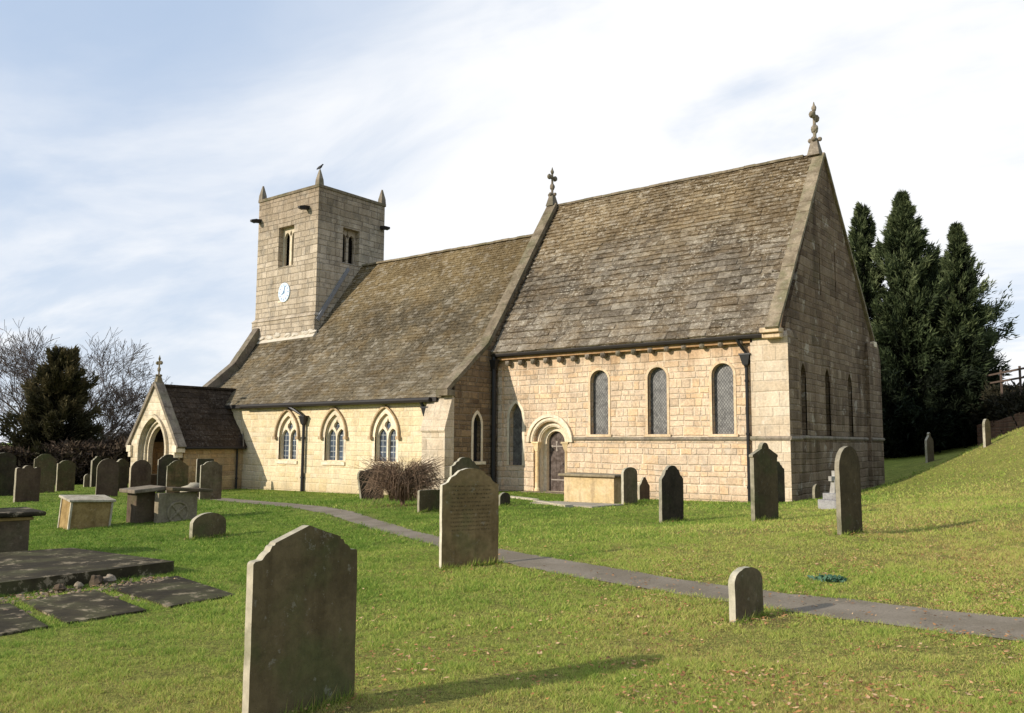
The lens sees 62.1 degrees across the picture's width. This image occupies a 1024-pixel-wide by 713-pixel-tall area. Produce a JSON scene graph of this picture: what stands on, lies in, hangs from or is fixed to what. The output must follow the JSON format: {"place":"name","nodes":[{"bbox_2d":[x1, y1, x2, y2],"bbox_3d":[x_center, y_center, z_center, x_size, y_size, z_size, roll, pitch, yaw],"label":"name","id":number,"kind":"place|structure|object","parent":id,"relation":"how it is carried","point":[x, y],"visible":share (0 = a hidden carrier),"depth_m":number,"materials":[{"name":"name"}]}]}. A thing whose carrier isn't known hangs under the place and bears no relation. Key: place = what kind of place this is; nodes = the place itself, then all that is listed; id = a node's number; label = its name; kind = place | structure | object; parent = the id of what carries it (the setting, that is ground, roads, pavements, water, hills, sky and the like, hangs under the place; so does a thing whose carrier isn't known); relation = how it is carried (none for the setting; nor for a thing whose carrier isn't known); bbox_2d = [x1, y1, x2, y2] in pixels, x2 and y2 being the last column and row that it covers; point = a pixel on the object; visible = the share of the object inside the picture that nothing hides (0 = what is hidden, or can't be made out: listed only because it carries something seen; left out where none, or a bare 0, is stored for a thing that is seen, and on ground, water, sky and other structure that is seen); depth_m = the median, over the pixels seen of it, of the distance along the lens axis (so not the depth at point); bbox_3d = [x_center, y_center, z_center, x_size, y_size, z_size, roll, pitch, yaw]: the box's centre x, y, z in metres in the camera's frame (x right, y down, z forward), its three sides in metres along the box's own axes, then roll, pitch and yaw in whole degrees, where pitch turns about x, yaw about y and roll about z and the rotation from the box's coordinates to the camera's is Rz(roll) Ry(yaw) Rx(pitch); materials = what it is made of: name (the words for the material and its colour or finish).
{"place":"outdoors","nodes":[
{"label":"outdoors","id":0,"kind":"place"},
{"bbox_2d":[0,427,1023,712],"bbox_3d":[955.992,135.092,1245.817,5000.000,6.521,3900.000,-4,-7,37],"label":"ground","id":1,"kind":"structure","parent":0,"point":[902,467],"depth_m":8.31,"materials":[{"name":"green plant"}]},
{"bbox_2d":[0,452,15,495],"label":"headstone","id":2,"kind":"object","parent":1,"relation":"on","point":[7,467],"visible":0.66,"depth_m":34.91,"materials":[{"name":"grey stone"}]},
{"bbox_2d":[0,507,45,551],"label":"chest tomb","id":3,"kind":"object","parent":1,"relation":"on","point":[14,527],"visible":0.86,"depth_m":13.55,"materials":[{"name":"stone"}]},
{"bbox_2d":[0,603,47,635],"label":"ledger slab","id":4,"kind":"structure","parent":1,"relation":"on","point":[11,622],"depth_m":7.95,"materials":[{"name":"stone"}]},
{"bbox_2d":[13,465,40,501],"bbox_3d":[-17.462,4.751,30.590,0.120,1.651,0.855,-4,-7,34],"label":"headstone","id":5,"kind":"object","parent":1,"relation":"on","point":[27,483],"visible":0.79,"depth_m":30.55,"materials":[{"name":"grey stone"}]},
{"bbox_2d":[34,454,55,492],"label":"headstone","id":6,"kind":"object","parent":1,"relation":"on","point":[46,463],"visible":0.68,"depth_m":37.45,"materials":[{"name":"grey stone"}]},
{"bbox_2d":[0,343,111,460],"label":"evergreen tree","id":7,"kind":"object","parent":1,"relation":"on","point":[58,398],"visible":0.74,"depth_m":48.92,"materials":[{"name":"green plant"}]},
{"bbox_2d":[54,584,66,591],"bbox_3d":[-5.201,2.671,9.791,0.146,0.106,0.129,-1,-6,14],"label":"loose stone","id":8,"kind":"object","parent":1,"relation":"on","point":[60,587],"visible":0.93,"depth_m":9.75,"materials":[{"name":"stone"}]},
{"bbox_2d":[0,435,130,484],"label":"hedge","id":9,"kind":"object","parent":1,"relation":"on","point":[81,456],"visible":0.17,"depth_m":47.09,"materials":[{"name":"plant"}]},
{"bbox_2d":[55,460,75,490],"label":"headstone","id":10,"kind":"object","parent":1,"relation":"on","point":[65,475],"visible":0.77,"depth_m":38.90,"materials":[{"name":"grey stone"}]},
{"bbox_2d":[74,581,83,588],"bbox_3d":[-5.093,2.695,9.996,0.113,0.091,0.103,3,-6,-23],"label":"loose stone","id":11,"kind":"object","parent":1,"relation":"on","point":[78,585],"visible":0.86,"depth_m":9.97,"materials":[{"name":"beige stone"}]},
{"bbox_2d":[22,590,145,624],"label":"ledger slab","id":12,"kind":"structure","parent":1,"relation":"on","point":[84,606],"depth_m":8.72,"materials":[{"name":"stone"}]},
{"bbox_2d":[0,318,171,422],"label":"bare tree","id":13,"kind":"object","parent":1,"relation":"on","point":[26,370],"visible":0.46,"depth_m":58.28,"materials":[{"name":"plant"}]},
{"bbox_2d":[57,495,115,529],"bbox_3d":[-9.893,3.711,19.704,1.018,0.890,0.791,9,-4,-44],"label":"chest tomb","id":14,"kind":"object","parent":1,"relation":"on","point":[82,511],"visible":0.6,"depth_m":19.48,"materials":[{"name":"yellow stone"}]},
{"bbox_2d":[83,474,89,486],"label":"headstone","id":15,"kind":"object","parent":1,"relation":"on","point":[86,482],"visible":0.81,"depth_m":43.31,"materials":[{"name":"grey stone"}]},
{"bbox_2d":[0,548,173,595],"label":"ledger slab","id":16,"kind":"structure","parent":1,"relation":"on","point":[28,571],"depth_m":10.88,"materials":[{"name":"stone"}]},
{"bbox_2d":[0,576,177,617],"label":"rubble","id":17,"kind":"object","parent":1,"relation":"on","point":[146,578],"visible":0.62,"depth_m":9.77,"materials":[{"name":"grey stone"}]},
{"bbox_2d":[90,456,101,486],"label":"headstone","id":18,"kind":"object","parent":1,"relation":"on","point":[95,461],"visible":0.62,"depth_m":43.41,"materials":[{"name":"grey stone"}]},
{"bbox_2d":[89,575,102,586],"bbox_3d":[-4.980,2.694,10.171,0.148,0.153,0.177,3,-6,-23],"label":"loose stone","id":19,"kind":"object","parent":1,"relation":"on","point":[96,579],"visible":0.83,"depth_m":10.13,"materials":[{"name":"stone"}]},
{"bbox_2d":[95,459,118,496],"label":"headstone","id":20,"kind":"object","parent":1,"relation":"on","point":[107,476],"visible":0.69,"depth_m":33.59,"materials":[{"name":"grey stone"}]},
{"bbox_2d":[103,574,116,583],"bbox_3d":[-4.889,2.711,10.314,0.173,0.132,0.146,-2,-6,19],"label":"loose stone","id":21,"kind":"object","parent":1,"relation":"on","point":[109,578],"visible":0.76,"depth_m":10.27,"materials":[{"name":"grey stone"}]},
{"bbox_2d":[83,376,151,438],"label":"bare tree","id":22,"kind":"object","parent":1,"relation":"on","point":[108,409],"visible":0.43,"depth_m":58.31,"materials":[{"name":"brown plant"}]},
{"bbox_2d":[104,419,134,439],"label":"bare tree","id":23,"kind":"object","parent":1,"relation":"on","point":[130,427],"visible":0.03,"depth_m":57.90,"materials":[{"name":"brown plant"}]},
{"bbox_2d":[117,459,128,490],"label":"headstone","id":24,"kind":"object","parent":1,"relation":"on","point":[123,464],"visible":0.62,"depth_m":38.31,"materials":[{"name":"grey stone"}]},
{"bbox_2d":[130,460,150,486],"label":"headstone","id":25,"kind":"object","parent":1,"relation":"on","point":[140,472],"visible":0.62,"depth_m":35.87,"materials":[{"name":"grey stone"}]},
{"bbox_2d":[151,474,156,491],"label":"headstone","id":26,"kind":"object","parent":1,"relation":"on","point":[153,479],"visible":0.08,"depth_m":36.95,"materials":[{"name":"grey stone"}]},
{"bbox_2d":[119,485,212,523],"bbox_3d":[-8.507,3.689,20.881,1.275,1.017,1.796,-5,-8,43],"label":"chest tomb","id":27,"kind":"object","parent":1,"relation":"on","point":[146,503],"visible":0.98,"depth_m":20.57,"materials":[{"name":"stone"}]},
{"bbox_2d":[156,454,179,492],"bbox_3d":[-14.776,5.195,36.493,0.866,1.974,0.120,5,-7,-36],"label":"headstone","id":28,"kind":"object","parent":1,"relation":"on","point":[164,461],"visible":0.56,"depth_m":36.34,"materials":[{"name":"grey stone"}]},
{"bbox_2d":[106,576,234,607],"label":"ledger slab","id":29,"kind":"structure","parent":1,"relation":"on","point":[175,592],"depth_m":9.63,"materials":[{"name":"stone"}]},
{"bbox_2d":[166,460,188,492],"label":"headstone","id":30,"kind":"object","parent":1,"relation":"on","point":[177,473],"visible":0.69,"depth_m":34.34,"materials":[{"name":"grey stone"}]},
{"bbox_2d":[180,482,199,496],"bbox_3d":[-12.412,5.303,33.027,1.091,0.800,0.851,4,-7,-34],"label":"rough stone","id":31,"kind":"object","parent":1,"relation":"on","point":[193,485],"visible":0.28,"depth_m":32.84,"materials":[{"name":"grey stone"}]},
{"bbox_2d":[196,459,213,482],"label":"headstone","id":32,"kind":"object","parent":1,"relation":"on","point":[199,462],"visible":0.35,"depth_m":36.40,"materials":[{"name":"grey stone"}]},
{"bbox_2d":[189,512,225,538],"bbox_3d":[-6.172,3.602,17.244,0.100,0.855,0.794,-4,-7,35],"label":"headstone","id":33,"kind":"object","parent":1,"relation":"on","point":[208,524],"visible":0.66,"depth_m":17.20,"materials":[{"name":"grey stone"}]},
{"bbox_2d":[199,461,221,499],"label":"headstone","id":34,"kind":"object","parent":1,"relation":"on","point":[210,474],"visible":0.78,"depth_m":31.10,"materials":[{"name":"grey stone"}]},
{"bbox_2d":[242,525,356,712],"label":"headstone","id":35,"kind":"object","parent":1,"relation":"on","point":[300,613],"visible":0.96,"depth_m":5.38,"materials":[{"name":"grey stone"}]},
{"bbox_2d":[357,469,383,499],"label":"headstone","id":36,"kind":"object","parent":1,"relation":"on","point":[361,495],"visible":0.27,"depth_m":29.11,"materials":[{"name":"grey stone"}]},
{"bbox_2d":[348,450,450,505],"bbox_3d":[-2.915,3.305,22.736,2.623,1.717,2.192,-1,-6,11],"label":"bare shrub","id":37,"kind":"object","parent":1,"relation":"on","point":[397,483],"visible":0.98,"depth_m":22.45,"materials":[{"name":"brown plant"}]},
{"bbox_2d":[417,489,439,511],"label":"headstone","id":38,"kind":"object","parent":1,"relation":"on","point":[428,499],"visible":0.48,"depth_m":20.38,"materials":[{"name":"grey stone"}]},
{"bbox_2d":[450,457,478,475],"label":"headstone","id":39,"kind":"object","parent":1,"relation":"on","point":[461,463],"visible":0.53,"depth_m":20.68,"materials":[{"name":"grey stone"}]},
{"bbox_2d":[439,468,498,568],"bbox_3d":[-0.580,2.366,11.581,0.866,1.674,0.075,4,-7,-29],"label":"headstone","id":40,"kind":"object","parent":1,"relation":"on","point":[469,516],"visible":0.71,"depth_m":11.55,"materials":[{"name":"grey stone"}]},
{"bbox_2d":[499,492,509,504],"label":"headstone","id":41,"kind":"object","parent":1,"relation":"on","point":[504,497],"visible":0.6,"depth_m":22.60,"materials":[{"name":"grey stone"}]},
{"bbox_2d":[125,102,884,501],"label":"church","id":42,"kind":"structure","parent":1,"relation":"on","point":[705,334],"depth_m":32.90,"materials":[{"name":"stone"}]},
{"bbox_2d":[272,408,299,463],"bbox_3d":[-9.866,3.513,37.602,1.760,2.440,0.460,-4,-7,37],"label":"traceried window","id":43,"kind":"structure","parent":42,"relation":"in","point":[290,436],"depth_m":37.74,"materials":[{"name":"stone"}]},
{"bbox_2d":[318,407,347,464],"bbox_3d":[-7.412,3.333,35.716,1.740,2.440,0.460,-4,-7,37],"label":"traceried window","id":44,"kind":"structure","parent":42,"relation":"in","point":[337,436],"depth_m":35.85,"materials":[{"name":"stone"}]},
{"bbox_2d":[367,405,400,466],"bbox_3d":[-4.990,3.154,33.854,1.740,2.440,0.460,-4,-7,37],"label":"traceried window","id":45,"kind":"structure","parent":42,"relation":"in","point":[388,436],"depth_m":34.01,"materials":[{"name":"stone"}]},
{"bbox_2d":[471,410,485,464],"bbox_3d":[-1.380,3.105,32.688,0.300,2.080,0.850,-4,-7,37],"label":"lancet window","id":46,"kind":"structure","parent":42,"relation":"in","point":[474,423],"depth_m":32.81,"materials":[{"name":"stone"}]},
{"bbox_2d":[507,400,524,464],"bbox_3d":[0.218,2.961,33.103,0.860,2.530,0.248,-4,-7,37],"label":"low side window","id":47,"kind":"structure","parent":42,"relation":"in","point":[519,416],"depth_m":33.20,"materials":[{"name":"stone"}]},
{"bbox_2d":[549,431,564,491],"bbox_3d":[1.772,3.984,32.411,0.843,2.330,0.084,-4,-7,37],"label":"door","id":48,"kind":"structure","parent":42,"relation":"in","point":[556,451],"depth_m":32.45,"materials":[{"name":"brown wood"}]},
{"bbox_2d":[586,368,611,436],"bbox_3d":[3.211,1.662,30.859,1.040,2.503,0.260,-4,-7,37],"label":"window","id":49,"kind":"structure","parent":42,"relation":"in","point":[601,381],"depth_m":30.97,"materials":[{"name":"stone"}]},
{"bbox_2d":[644,365,670,436],"bbox_3d":[5.071,1.530,29.428,1.020,2.493,0.260,-4,-7,37],"label":"window","id":50,"kind":"structure","parent":42,"relation":"in","point":[659,380],"depth_m":29.54,"materials":[{"name":"stone"}]},
{"bbox_2d":[708,361,738,436],"bbox_3d":[6.970,1.385,27.969,1.040,2.503,0.260,-4,-7,37],"label":"window","id":51,"kind":"structure","parent":42,"relation":"in","point":[725,374],"depth_m":28.07,"materials":[{"name":"stone"}]},
{"bbox_2d":[800,360,808,434],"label":"lancet window","id":52,"kind":"structure","parent":42,"relation":"in","point":[806,401],"depth_m":28.01,"materials":[{"name":"stone"}]},
{"bbox_2d":[824,365,831,435],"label":"lancet window","id":53,"kind":"structure","parent":42,"relation":"in","point":[829,382],"depth_m":29.97,"materials":[{"name":"stone"}]},
{"bbox_2d":[847,371,853,436],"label":"lancet window","id":54,"kind":"structure","parent":42,"relation":"in","point":[849,371],"depth_m":32.04,"materials":[{"name":"stone"}]},
{"bbox_2d":[5,503,1023,712],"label":"fallen leaves","id":55,"kind":"object","parent":1,"relation":"on","point":[765,679],"visible":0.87,"depth_m":6.81,"materials":[{"name":"brown plant"}]},
{"bbox_2d":[510,496,538,499],"bbox_3d":[0.307,4.604,27.290,0.234,0.255,2.977,2,-6,-17],"label":"kerb stone","id":56,"kind":"object","parent":1,"relation":"on","point":[524,498],"visible":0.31,"depth_m":26.96,"materials":[{"name":"grey stone"}]},
{"bbox_2d":[533,499,572,506],"bbox_3d":[0.962,4.125,23.561,0.302,0.233,3.234,2,-6,-18],"label":"kerb stone","id":57,"kind":"object","parent":1,"relation":"on","point":[558,504],"visible":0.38,"depth_m":22.73,"materials":[{"name":"beige stone"}]},
{"bbox_2d":[530,501,622,507],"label":"flat slab","id":58,"kind":"structure","parent":1,"relation":"on","point":[585,504],"depth_m":22.81,"materials":[{"name":"grey stone"}]},
{"bbox_2d":[558,473,620,503],"bbox_3d":[2.429,3.918,24.465,1.980,1.070,1.060,-5,-8,40],"label":"chest tomb","id":59,"kind":"object","parent":1,"relation":"on","point":[594,487],"visible":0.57,"depth_m":24.06,"materials":[{"name":"stone"}]},
{"bbox_2d":[621,467,637,504],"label":"headstone","id":60,"kind":"object","parent":1,"relation":"on","point":[629,484],"visible":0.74,"depth_m":23.29,"materials":[{"name":"grey stone"}]},
{"bbox_2d":[638,477,649,499],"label":"headstone","id":61,"kind":"object","parent":1,"relation":"on","point":[643,489],"visible":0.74,"depth_m":28.08,"materials":[{"name":"stone"}]},
{"bbox_2d":[659,465,683,521],"bbox_3d":[3.438,3.137,18.332,0.767,1.564,0.080,6,-8,-42],"label":"headstone","id":62,"kind":"object","parent":1,"relation":"on","point":[671,500],"visible":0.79,"depth_m":18.29,"materials":[{"name":"grey stone"}]},
{"bbox_2d":[728,566,763,622],"bbox_3d":[2.254,2.451,8.159,0.485,0.841,0.071,6,-9,-42],"label":"headstone","id":63,"kind":"object","parent":1,"relation":"on","point":[745,586],"visible":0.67,"depth_m":8.11,"materials":[{"name":"grey stone"}]},
{"bbox_2d":[749,443,778,520],"bbox_3d":[5.136,2.723,17.293,0.902,1.932,0.090,5,-8,-40],"label":"headstone","id":64,"kind":"object","parent":1,"relation":"on","point":[763,478],"visible":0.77,"depth_m":17.24,"materials":[{"name":"grey stone"}]},
{"bbox_2d":[777,461,784,502],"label":"headstone","id":65,"kind":"object","parent":1,"relation":"on","point":[781,484],"visible":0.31,"depth_m":25.16,"materials":[{"name":"grey stone"}]},
{"bbox_2d":[812,484,820,497],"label":"headstone","id":66,"kind":"object","parent":1,"relation":"on","point":[816,491],"visible":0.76,"depth_m":26.51,"materials":[{"name":"grey stone"}]},
{"bbox_2d":[818,471,835,508],"bbox_3d":[7.731,3.220,20.319,0.608,0.967,0.546,3,-7,-28],"label":"stone cross monument","id":67,"kind":"object","parent":1,"relation":"on","point":[828,500],"visible":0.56,"depth_m":20.23,"materials":[{"name":"white stone"}]},
{"bbox_2d":[807,573,846,582],"bbox_3d":[3.743,2.608,10.021,0.383,0.058,0.454,2,-6,-19],"label":"weed clump","id":68,"kind":"object","parent":1,"relation":"on","point":[831,577],"visible":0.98,"depth_m":9.95,"materials":[{"name":"green plant"}]},
{"bbox_2d":[834,446,862,534],"bbox_3d":[5.384,2.309,13.581,0.686,1.742,0.075,4,-7,-41],"label":"headstone","id":69,"kind":"object","parent":1,"relation":"on","point":[848,493],"visible":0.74,"depth_m":13.52,"materials":[{"name":"grey stone"}]},
{"bbox_2d":[847,201,909,456],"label":"conifer tree","id":70,"kind":"object","parent":1,"relation":"on","point":[861,237],"visible":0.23,"depth_m":51.23,"materials":[{"name":"green plant"}]},
{"bbox_2d":[925,432,933,462],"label":"headstone","id":71,"kind":"object","parent":1,"relation":"on","point":[929,450],"visible":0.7,"depth_m":38.15,"materials":[{"name":"grey stone"}]},
{"bbox_2d":[869,189,998,457],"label":"conifer tree","id":72,"kind":"object","parent":1,"relation":"on","point":[904,310],"visible":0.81,"depth_m":47.35,"materials":[{"name":"green plant"}]},
{"bbox_2d":[882,255,1019,445],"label":"conifer tree","id":73,"kind":"object","parent":1,"relation":"on","point":[1007,325],"depth_m":49.66,"materials":[{"name":"green plant"}]},
{"bbox_2d":[906,221,1023,450],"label":"conifer tree","id":74,"kind":"object","parent":1,"relation":"on","point":[958,302],"visible":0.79,"depth_m":46.73,"materials":[{"name":"green plant"}]},
{"bbox_2d":[982,419,990,447],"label":"headstone","id":75,"kind":"object","parent":1,"relation":"on","point":[986,428],"visible":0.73,"depth_m":29.62,"materials":[{"name":"grey stone"}]},
{"bbox_2d":[958,378,1023,442],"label":"bank hedge","id":76,"kind":"object","parent":1,"relation":"on","point":[997,406],"visible":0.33,"depth_m":43.20,"materials":[{"name":"green plant"}]},
{"bbox_2d":[986,366,1023,396],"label":"wooden fence","id":77,"kind":"object","parent":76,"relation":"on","point":[1018,369],"visible":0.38,"depth_m":42.25,"materials":[{"name":"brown wood"}]},
{"bbox_2d":[977,412,1023,445],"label":"retaining wall","id":78,"kind":"structure","parent":1,"relation":"on","point":[1006,425],"depth_m":40.99,"materials":[{"name":"stone"}]},
{"bbox_2d":[0,0,1023,442],"label":"sky","id":79,"kind":"structure","parent":0,"point":[140,140],"materials":[{"name":"white"}]},
{"bbox_2d":[198,497,1023,641],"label":"path","id":80,"kind":"structure","parent":0,"point":[979,623],"depth_m":9.06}
]}

